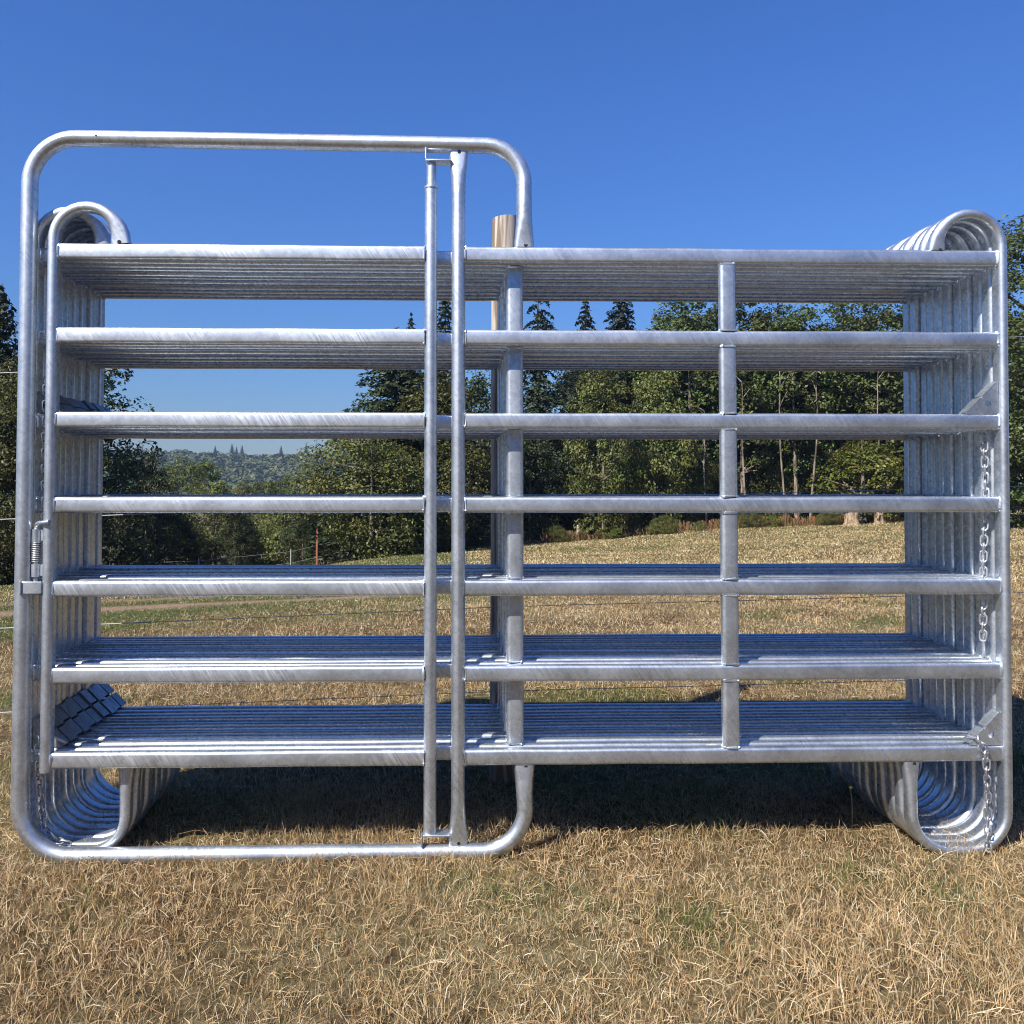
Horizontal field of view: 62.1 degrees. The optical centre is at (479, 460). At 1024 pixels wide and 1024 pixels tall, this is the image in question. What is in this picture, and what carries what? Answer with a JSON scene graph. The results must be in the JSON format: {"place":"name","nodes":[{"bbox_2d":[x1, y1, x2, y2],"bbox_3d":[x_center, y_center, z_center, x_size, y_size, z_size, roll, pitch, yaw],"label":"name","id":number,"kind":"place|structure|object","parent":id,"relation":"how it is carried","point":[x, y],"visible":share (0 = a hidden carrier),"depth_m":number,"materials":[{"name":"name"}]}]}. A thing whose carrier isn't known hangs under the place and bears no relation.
{"place":"outdoors","nodes":[
{"label":"outdoors","id":0,"kind":"place"},
{"bbox_2d":[0,457,1023,1023],"bbox_3d":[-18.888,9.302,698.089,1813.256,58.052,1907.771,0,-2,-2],"label":"field","id":1,"kind":"structure","parent":0,"point":[444,943],"depth_m":2.35,"materials":[{"name":"beige plant"}]},
{"bbox_2d":[0,353,17,576],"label":"leafy tree","id":2,"kind":"object","parent":1,"relation":"on","point":[8,527],"visible":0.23,"depth_m":22.51,"materials":[{"name":"green plant"}]},
{"bbox_2d":[0,284,18,585],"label":"fir tree","id":3,"kind":"object","parent":1,"relation":"on","point":[6,351],"visible":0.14,"depth_m":25.11,"materials":[{"name":"green plant"}]},
{"bbox_2d":[102,440,122,550],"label":"leafy tree","id":4,"kind":"object","parent":1,"relation":"on","point":[105,468],"visible":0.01,"depth_m":35.19,"materials":[{"name":"green plant"}]},
{"bbox_2d":[102,518,128,564],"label":"hedge bush","id":5,"kind":"object","parent":1,"relation":"on","point":[115,541],"visible":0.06,"depth_m":40.33,"materials":[{"name":"green plant"}]},
{"bbox_2d":[102,369,164,564],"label":"leafy tree","id":6,"kind":"object","parent":1,"relation":"on","point":[131,467],"visible":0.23,"depth_m":29.36,"materials":[{"name":"green plant"}]},
{"bbox_2d":[110,448,181,564],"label":"leafy tree","id":7,"kind":"object","parent":1,"relation":"on","point":[158,483],"visible":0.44,"depth_m":33.00,"materials":[{"name":"green plant"}]},
{"bbox_2d":[128,490,183,564],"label":"hedge bush","id":8,"kind":"object","parent":1,"relation":"on","point":[173,540],"visible":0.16,"depth_m":39.05,"materials":[{"name":"green plant"}]},
{"bbox_2d":[147,513,204,564],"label":"hedge bush","id":9,"kind":"object","parent":1,"relation":"on","point":[184,525],"visible":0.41,"depth_m":40.54,"materials":[{"name":"green plant"}]},
{"bbox_2d":[147,453,208,563],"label":"valley tree","id":10,"kind":"object","parent":1,"relation":"on","point":[171,470],"visible":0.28,"depth_m":63.53,"materials":[{"name":"green plant"}]},
{"bbox_2d":[169,514,212,564],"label":"hedge bush","id":11,"kind":"object","parent":1,"relation":"on","point":[197,521],"visible":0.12,"depth_m":44.77,"materials":[{"name":"green plant"}]},
{"bbox_2d":[174,457,232,564],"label":"valley tree","id":12,"kind":"object","parent":1,"relation":"on","point":[207,466],"visible":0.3,"depth_m":71.53,"materials":[{"name":"green plant"}]},
{"bbox_2d":[161,480,260,564],"bbox_3d":[-13.456,3.647,41.776,5.124,5.403,4.822,1,-2,-38],"label":"hedge bush","id":13,"kind":"object","parent":1,"relation":"on","point":[207,518],"visible":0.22,"depth_m":41.00,"materials":[{"name":"green plant"}]},
{"bbox_2d":[209,513,259,564],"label":"hedge bush","id":14,"kind":"object","parent":1,"relation":"on","point":[240,517],"visible":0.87,"depth_m":40.05,"materials":[{"name":"green plant"}]},
{"bbox_2d":[103,448,377,494],"bbox_3d":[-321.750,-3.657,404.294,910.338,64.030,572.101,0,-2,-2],"label":"wood","id":15,"kind":"object","parent":1,"relation":"on","point":[253,469],"visible":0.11,"depth_m":503.36,"materials":[{"name":"green plant"}]},
{"bbox_2d":[223,475,261,556],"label":"valley tree","id":16,"kind":"object","parent":1,"relation":"on","point":[244,491],"visible":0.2,"depth_m":75.55,"materials":[{"name":"green plant"}]},
{"bbox_2d":[218,513,287,564],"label":"hedge bush","id":17,"kind":"object","parent":1,"relation":"on","point":[259,518],"visible":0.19,"depth_m":43.16,"materials":[{"name":"green plant"}]},
{"bbox_2d":[247,478,292,554],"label":"valley tree","id":18,"kind":"object","parent":1,"relation":"on","point":[271,485],"visible":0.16,"depth_m":79.79,"materials":[{"name":"green plant"}]},
{"bbox_2d":[251,513,295,562],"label":"hedge bush","id":19,"kind":"object","parent":1,"relation":"on","point":[271,533],"visible":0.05,"depth_m":44.86,"materials":[{"name":"green plant"}]},
{"bbox_2d":[240,488,329,564],"bbox_3d":[-9.276,3.630,41.667,4.531,4.777,4.264,-1,-2,19],"label":"hedge bush","id":20,"kind":"object","parent":1,"relation":"on","point":[278,557],"visible":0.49,"depth_m":41.18,"materials":[{"name":"green plant"}]},
{"bbox_2d":[265,468,317,550],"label":"valley tree","id":21,"kind":"object","parent":1,"relation":"on","point":[284,486],"visible":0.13,"depth_m":84.63,"materials":[{"name":"green plant"}]},
{"bbox_2d":[277,513,325,564],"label":"hedge bush","id":22,"kind":"object","parent":1,"relation":"on","point":[283,541],"visible":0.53,"depth_m":39.11,"materials":[{"name":"green plant"}]},
{"bbox_2d":[113,525,490,564],"bbox_3d":[-6.557,4.083,36.874,17.736,2.695,0.935,0,-2,-15],"label":"electric fence","id":23,"kind":"object","parent":1,"relation":"on","point":[290,553],"visible":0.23,"depth_m":36.24,"materials":[{"name":"grey"}]},
{"bbox_2d":[316,528,317,564],"bbox_3d":[-6.392,3.460,33.335,0.080,1.670,0.060,0,-2,-2],"label":"steel post","id":24,"kind":"object","parent":1,"relation":"on","point":[316,546],"visible":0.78,"depth_m":33.31,"materials":[{"name":"brown"}]},
{"bbox_2d":[291,515,347,564],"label":"hedge bush","id":25,"kind":"object","parent":1,"relation":"on","point":[326,560],"visible":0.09,"depth_m":43.07,"materials":[{"name":"green plant"}]},
{"bbox_2d":[288,439,423,561],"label":"leafy bush tree","id":26,"kind":"object","parent":1,"relation":"on","point":[399,487],"visible":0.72,"depth_m":32.56,"materials":[{"name":"green plant"}]},
{"bbox_2d":[289,327,490,560],"bbox_3d":[-3.748,-0.747,38.408,9.975,10.762,9.456,0,-2,-1],"label":"cedar tree","id":27,"kind":"object","parent":1,"relation":"on","point":[388,387],"visible":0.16,"depth_m":37.52,"materials":[{"name":"green plant"}]},
{"bbox_2d":[398,312,422,392],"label":"fir tree","id":28,"kind":"object","parent":1,"relation":"on","point":[410,323],"depth_m":49.66,"materials":[{"name":"green plant"}]},
{"bbox_2d":[362,370,490,540],"bbox_3d":[-1.849,-0.064,37.448,6.075,8.563,5.821,-1,-2,31],"label":"leafy tree","id":29,"kind":"object","parent":1,"relation":"on","point":[416,404],"visible":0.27,"depth_m":36.33,"materials":[{"name":"green plant"}]},
{"bbox_2d":[386,439,490,554],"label":"leafy bush tree","id":30,"kind":"object","parent":1,"relation":"on","point":[447,531],"visible":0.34,"depth_m":34.49,"materials":[{"name":"green plant"}]},
{"bbox_2d":[416,301,489,539],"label":"fir tree","id":31,"kind":"object","parent":1,"relation":"on","point":[444,325],"visible":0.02,"depth_m":46.54,"materials":[{"name":"green plant"}]},
{"bbox_2d":[441,370,533,542],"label":"leafy tree","id":32,"kind":"object","parent":1,"relation":"on","point":[477,390],"visible":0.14,"depth_m":42.15,"materials":[{"name":"green plant"}]},
{"bbox_2d":[474,439,525,537],"bbox_3d":[1.074,1.481,48.187,4.170,7.644,4.431,0,-2,9],"label":"undergrowth bush","id":33,"kind":"object","parent":1,"relation":"on","point":[488,485],"visible":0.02,"depth_m":47.16,"materials":[{"name":"green plant"}]},
{"bbox_2d":[93,295,912,794],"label":"corral panel","id":34,"kind":"object","parent":1,"relation":"on","point":[97,773],"visible":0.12,"depth_m":3.09,"materials":[{"name":"silver metal"}]},
{"bbox_2d":[80,287,929,805],"bbox_3d":[0.119,0.217,2.996,3.004,1.972,0.058,0,-2,-2],"label":"corral panel","id":35,"kind":"object","parent":1,"relation":"on","point":[86,631],"visible":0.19,"depth_m":2.98,"materials":[{"name":"silver metal"}]},
{"bbox_2d":[65,239,945,817],"bbox_3d":[0.113,0.217,2.892,3.003,1.972,0.058,0,-2,-2],"label":"corral panel","id":36,"kind":"object","parent":1,"relation":"on","point":[933,797],"visible":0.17,"depth_m":2.88,"materials":[{"name":"silver metal"}]},
{"bbox_2d":[73,244,937,812],"bbox_3d":[0.114,0.213,2.943,3.003,1.972,0.058,0,-2,-2],"label":"corral panel","id":37,"kind":"object","parent":1,"relation":"on","point":[925,790],"visible":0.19,"depth_m":2.92,"materials":[{"name":"silver metal"}]},
{"bbox_2d":[89,292,923,799],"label":"corral panel","id":38,"kind":"object","parent":1,"relation":"on","point":[917,488],"visible":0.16,"depth_m":3.04,"materials":[{"name":"silver metal"}]},
{"bbox_2d":[51,228,964,829],"bbox_3d":[0.122,0.214,2.787,3.003,1.972,0.058,0,-2,-2],"label":"corral panel","id":39,"kind":"object","parent":1,"relation":"on","point":[63,816],"visible":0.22,"depth_m":2.78,"materials":[{"name":"silver metal"}]},
{"bbox_2d":[60,234,956,824],"bbox_3d":[0.113,0.213,2.839,3.004,1.972,0.058,0,-2,-2],"label":"corral panel","id":40,"kind":"object","parent":1,"relation":"on","point":[944,800],"visible":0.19,"depth_m":2.83,"materials":[{"name":"silver metal"}]},
{"bbox_2d":[45,224,976,837],"bbox_3d":[0.119,0.208,2.736,3.004,1.972,0.058,0,-2,-2],"label":"corral panel","id":41,"kind":"object","parent":1,"relation":"on","point":[961,814],"visible":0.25,"depth_m":2.73,"materials":[{"name":"silver metal"}]},
{"bbox_2d":[36,219,986,844],"bbox_3d":[0.127,0.209,2.684,3.003,1.972,0.058,0,-2,-2],"label":"corral panel","id":42,"kind":"object","parent":1,"relation":"on","point":[970,823],"visible":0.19,"depth_m":2.67,"materials":[{"name":"silver metal"}]},
{"bbox_2d":[11,130,1012,863],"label":"gate panel","id":43,"kind":"structure","parent":1,"relation":"on","point":[729,506],"depth_m":2.56,"materials":[{"name":"silver metal"}]},
{"bbox_2d":[31,161,438,834],"bbox_3d":[-0.731,0.098,2.546,1.210,2.022,0.063,0,-2,-2],"label":"door","id":44,"kind":"structure","parent":43,"relation":"in","point":[121,248],"depth_m":2.54,"materials":[{"name":"silver metal"}]},
{"bbox_2d":[0,214,1023,783],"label":"wire fence","id":45,"kind":"object","parent":1,"relation":"on","point":[502,230],"visible":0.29,"depth_m":3.21,"materials":[{"name":"brown wood"}]},
{"bbox_2d":[29,207,996,846],"bbox_3d":[0.126,0.207,2.631,3.004,1.972,0.058,0,-2,-2],"label":"corral panel","id":46,"kind":"object","parent":1,"relation":"on","point":[515,689],"visible":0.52,"depth_m":2.62,"materials":[{"name":"silver metal"}]},
{"bbox_2d":[483,301,596,540],"bbox_3d":[3.163,-2.821,48.886,7.363,16.983,7.331,0,-2,-9],"label":"fir tree","id":47,"kind":"object","parent":1,"relation":"on","point":[533,396],"visible":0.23,"depth_m":48.01,"materials":[{"name":"green plant"}]},
{"bbox_2d":[523,405,566,542],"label":"leafy tree","id":48,"kind":"object","parent":1,"relation":"on","point":[542,461],"visible":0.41,"depth_m":43.48,"materials":[{"name":"green plant"}]},
{"bbox_2d":[547,525,573,542],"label":"shrub","id":49,"kind":"object","parent":1,"relation":"on","point":[561,532],"visible":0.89,"depth_m":41.44,"materials":[{"name":"green plant"}]},
{"bbox_2d":[549,439,601,534],"bbox_3d":[5.419,1.404,48.958,3.968,7.275,4.217,1,-2,-35],"label":"undergrowth bush","id":50,"kind":"object","parent":1,"relation":"on","point":[575,464],"visible":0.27,"depth_m":47.86,"materials":[{"name":"green plant"}]},
{"bbox_2d":[559,301,606,521],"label":"fir tree","id":51,"kind":"object","parent":1,"relation":"on","point":[582,318],"visible":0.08,"depth_m":54.78,"materials":[{"name":"green plant"}]},
{"bbox_2d":[542,370,630,448],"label":"woodland tree","id":52,"kind":"object","parent":1,"relation":"on","point":[567,374],"visible":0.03,"depth_m":57.47,"materials":[{"name":"green plant"}]},
{"bbox_2d":[562,370,631,538],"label":"leafy tree","id":53,"kind":"object","parent":1,"relation":"on","point":[609,456],"visible":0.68,"depth_m":42.29,"materials":[{"name":"green plant"}]},
{"bbox_2d":[593,463,620,529],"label":"undergrowth bush","id":54,"kind":"object","parent":1,"relation":"on","point":[613,513],"visible":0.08,"depth_m":48.35,"materials":[{"name":"green plant"}]},
{"bbox_2d":[596,525,626,539],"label":"shrub","id":55,"kind":"object","parent":1,"relation":"on","point":[617,530],"visible":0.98,"depth_m":41.95,"materials":[{"name":"green plant"}]},
{"bbox_2d":[572,302,675,531],"bbox_3d":[8.613,-3.336,53.086,8.056,16.472,8.066,1,-2,-16],"label":"fir tree","id":56,"kind":"object","parent":1,"relation":"on","point":[620,319],"visible":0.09,"depth_m":52.72,"materials":[{"name":"green plant"}]},
{"bbox_2d":[601,443,650,533],"bbox_3d":[8.092,1.620,47.549,3.330,6.106,3.539,0,-2,-5],"label":"undergrowth bush","id":57,"kind":"object","parent":1,"relation":"on","point":[625,519],"visible":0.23,"depth_m":47.35,"materials":[{"name":"green plant"}]},
{"bbox_2d":[583,370,692,528],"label":"woodland tree","id":58,"kind":"object","parent":1,"relation":"on","point":[621,376],"visible":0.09,"depth_m":50.85,"materials":[{"name":"green plant"}]},
{"bbox_2d":[626,447,668,531],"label":"undergrowth bush","id":59,"kind":"object","parent":1,"relation":"on","point":[648,518],"visible":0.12,"depth_m":47.85,"materials":[{"name":"green plant"}]},
{"bbox_2d":[617,371,697,528],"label":"leafy tree","id":60,"kind":"object","parent":1,"relation":"on","point":[657,388],"visible":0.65,"depth_m":44.33,"materials":[{"name":"green plant"}]},
{"bbox_2d":[646,515,680,534],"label":"shrub","id":61,"kind":"object","parent":1,"relation":"on","point":[656,524],"visible":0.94,"depth_m":42.59,"materials":[{"name":"green plant"}]},
{"bbox_2d":[670,459,696,520],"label":"undergrowth bush","id":62,"kind":"object","parent":1,"relation":"on","point":[684,490],"visible":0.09,"depth_m":48.94,"materials":[{"name":"green plant"}]},
{"bbox_2d":[465,512,903,546],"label":"tall weeds","id":63,"kind":"object","parent":1,"relation":"on","point":[715,524],"visible":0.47,"depth_m":43.68,"materials":[{"name":"plant"}]},
{"bbox_2d":[628,302,750,518],"bbox_3d":[12.293,-3.053,49.769,6.736,14.792,6.959,-1,-2,36],"label":"leafy tree","id":64,"kind":"object","parent":1,"relation":"on","point":[688,324],"visible":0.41,"depth_m":49.02,"materials":[{"name":"green plant"}]},
{"bbox_2d":[631,371,748,525],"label":"woodland tree","id":65,"kind":"object","parent":1,"relation":"on","point":[684,378],"visible":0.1,"depth_m":53.92,"materials":[{"name":"green plant"}]},
{"bbox_2d":[667,448,715,528],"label":"undergrowth bush","id":66,"kind":"object","parent":1,"relation":"on","point":[695,517],"visible":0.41,"depth_m":47.45,"materials":[{"name":"green plant"}]},
{"bbox_2d":[666,373,718,485],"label":"woodland tree","id":67,"kind":"object","parent":1,"relation":"on","point":[686,398],"visible":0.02,"depth_m":55.73,"materials":[{"name":"green plant"}]},
{"bbox_2d":[678,392,714,524],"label":"sapling","id":68,"kind":"object","parent":1,"relation":"on","point":[703,462],"visible":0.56,"depth_m":46.11,"materials":[{"name":"green plant"}]},
{"bbox_2d":[693,520,706,530],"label":"shrub","id":69,"kind":"object","parent":1,"relation":"on","point":[700,526],"visible":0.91,"depth_m":43.11,"materials":[{"name":"green plant"}]},
{"bbox_2d":[702,458,740,524],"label":"undergrowth bush","id":70,"kind":"object","parent":1,"relation":"on","point":[717,484],"visible":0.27,"depth_m":49.15,"materials":[{"name":"green plant"}]},
{"bbox_2d":[671,372,774,515],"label":"woodland tree","id":71,"kind":"object","parent":1,"relation":"on","point":[715,445],"depth_m":56.47,"materials":[{"name":"green plant"}]},
{"bbox_2d":[684,373,797,514],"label":"woodland tree","id":72,"kind":"object","parent":1,"relation":"on","point":[717,440],"visible":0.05,"depth_m":52.84,"materials":[{"name":"green plant"}]},
{"bbox_2d":[716,371,771,514],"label":"sapling","id":73,"kind":"object","parent":1,"relation":"on","point":[754,386],"visible":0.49,"depth_m":46.06,"materials":[{"name":"green plant"}]},
{"bbox_2d":[737,462,758,518],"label":"undergrowth bush","id":74,"kind":"object","parent":1,"relation":"on","point":[750,482],"visible":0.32,"depth_m":49.66,"materials":[{"name":"green plant"}]},
{"bbox_2d":[688,302,808,515],"bbox_3d":[15.387,-3.231,49.077,6.160,14.704,6.364,1,-2,-33],"label":"leafy tree","id":75,"kind":"object","parent":1,"relation":"on","point":[764,322],"visible":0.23,"depth_m":48.32,"materials":[{"name":"green plant"}]},
{"bbox_2d":[738,513,764,527],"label":"shrub","id":76,"kind":"object","parent":1,"relation":"on","point":[742,517],"visible":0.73,"depth_m":43.64,"materials":[{"name":"green plant"}]},
{"bbox_2d":[746,446,793,519],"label":"undergrowth bush","id":77,"kind":"object","parent":1,"relation":"on","point":[776,472],"visible":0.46,"depth_m":49.31,"materials":[{"name":"green plant"}]},
{"bbox_2d":[761,515,784,526],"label":"shrub","id":78,"kind":"object","parent":1,"relation":"on","point":[771,518],"visible":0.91,"depth_m":43.89,"materials":[{"name":"green plant"}]},
{"bbox_2d":[768,330,809,515],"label":"sapling","id":79,"kind":"object","parent":1,"relation":"on","point":[779,389],"visible":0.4,"depth_m":45.54,"materials":[{"name":"green plant"}]},
{"bbox_2d":[744,303,844,517],"bbox_3d":[18.077,-2.823,48.335,5.722,13.514,5.539,0,-2,6],"label":"leafy tree","id":80,"kind":"object","parent":1,"relation":"on","point":[792,323],"visible":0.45,"depth_m":47.85,"materials":[{"name":"green plant"}]},
{"bbox_2d":[737,371,856,516],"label":"woodland tree","id":81,"kind":"object","parent":1,"relation":"on","point":[762,446],"visible":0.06,"depth_m":51.58,"materials":[{"name":"green plant"}]},
{"bbox_2d":[770,440,832,519],"bbox_3d":[19.176,0.956,50.781,3.701,6.785,3.933,-1,-2,17],"label":"undergrowth bush","id":82,"kind":"object","parent":1,"relation":"on","point":[790,478],"visible":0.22,"depth_m":49.91,"materials":[{"name":"green plant"}]},
{"bbox_2d":[792,440,829,522],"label":"undergrowth bush","id":83,"kind":"object","parent":1,"relation":"on","point":[802,450],"visible":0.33,"depth_m":49.48,"materials":[{"name":"green plant"}]},
{"bbox_2d":[782,330,845,524],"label":"sapling","id":84,"kind":"object","parent":1,"relation":"on","point":[816,407],"visible":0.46,"depth_m":45.91,"materials":[{"name":"green plant"}]},
{"bbox_2d":[815,513,841,525],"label":"shrub","id":85,"kind":"object","parent":1,"relation":"on","point":[832,521],"visible":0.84,"depth_m":44.45,"materials":[{"name":"green plant"}]},
{"bbox_2d":[796,303,889,514],"bbox_3d":[20.931,-2.935,49.471,5.242,13.542,5.416,-1,-2,21],"label":"leafy tree","id":86,"kind":"object","parent":1,"relation":"on","point":[842,325],"visible":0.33,"depth_m":48.80,"materials":[{"name":"green plant"}]},
{"bbox_2d":[814,440,871,515],"bbox_3d":[21.287,1.190,50.357,3.374,5.820,3.175,0,-2,0],"label":"undergrowth bush","id":87,"kind":"object","parent":1,"relation":"on","point":[839,468],"visible":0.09,"depth_m":49.75,"materials":[{"name":"green plant"}]},
{"bbox_2d":[792,371,903,490],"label":"woodland tree","id":88,"kind":"object","parent":1,"relation":"on","point":[856,373],"visible":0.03,"depth_m":52.23,"materials":[{"name":"green plant"}]},
{"bbox_2d":[842,513,860,525],"bbox_3d":[19.068,2.969,43.537,0.988,0.805,0.942,0,-2,-2],"label":"tree stump","id":89,"kind":"object","parent":1,"relation":"on","point":[851,519],"visible":0.75,"depth_m":43.25,"materials":[{"name":"brown wood"}]},
{"bbox_2d":[806,440,903,522],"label":"hornbeam tree","id":90,"kind":"object","parent":1,"relation":"on","point":[862,457],"visible":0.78,"depth_m":45.51,"materials":[{"name":"green plant"}]},
{"bbox_2d":[838,440,890,519],"bbox_3d":[22.346,0.996,49.324,3.282,6.017,3.488,-1,-2,31],"label":"undergrowth bush","id":91,"kind":"object","parent":1,"relation":"on","point":[859,482],"visible":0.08,"depth_m":48.77,"materials":[{"name":"green plant"}]},
{"bbox_2d":[831,303,903,488],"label":"leafy tree","id":92,"kind":"object","parent":1,"relation":"on","point":[886,316],"visible":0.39,"depth_m":47.69,"materials":[{"name":"green plant"}]},
{"bbox_2d":[838,371,903,512],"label":"woodland tree","id":93,"kind":"object","parent":1,"relation":"on","point":[880,413],"visible":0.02,"depth_m":54.27,"materials":[{"name":"green plant"}]},
{"bbox_2d":[855,371,899,520],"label":"sapling","id":94,"kind":"object","parent":1,"relation":"on","point":[877,388],"visible":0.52,"depth_m":46.26,"materials":[{"name":"green plant"}]},
{"bbox_2d":[873,512,884,523],"bbox_3d":[20.731,2.950,44.083,0.667,0.756,0.657,0,-2,-2],"label":"tree stump","id":95,"kind":"object","parent":1,"relation":"on","point":[878,517],"visible":0.69,"depth_m":43.88,"materials":[{"name":"brown wood"}]},
{"bbox_2d":[871,440,903,516],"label":"undergrowth bush","id":96,"kind":"object","parent":1,"relation":"on","point":[896,448],"visible":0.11,"depth_m":49.12,"materials":[{"name":"green plant"}]},
{"bbox_2d":[883,341,1018,456],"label":"leafy tree","id":97,"kind":"object","parent":1,"relation":"on","point":[893,405],"visible":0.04,"depth_m":46.62,"materials":[{"name":"green plant"}]},
{"bbox_2d":[997,214,1023,527],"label":"leafy tree","id":98,"kind":"object","parent":1,"relation":"on","point":[1015,252],"visible":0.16,"depth_m":33.15,"materials":[{"name":"green plant"}]},
{"bbox_2d":[1008,311,1023,470],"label":"woodland tree","id":99,"kind":"object","parent":1,"relation":"on","point":[1021,350],"visible":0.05,"depth_m":49.97,"materials":[{"name":"green plant"}]},
{"bbox_2d":[1008,316,1023,467],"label":"woodland tree","id":100,"kind":"object","parent":1,"relation":"on","point":[1020,369],"depth_m":57.79,"materials":[{"name":"green plant"}]},
{"bbox_2d":[0,0,1023,455],"label":"sky","id":101,"kind":"structure","parent":0,"point":[710,124],"materials":[{"name":"blue"}]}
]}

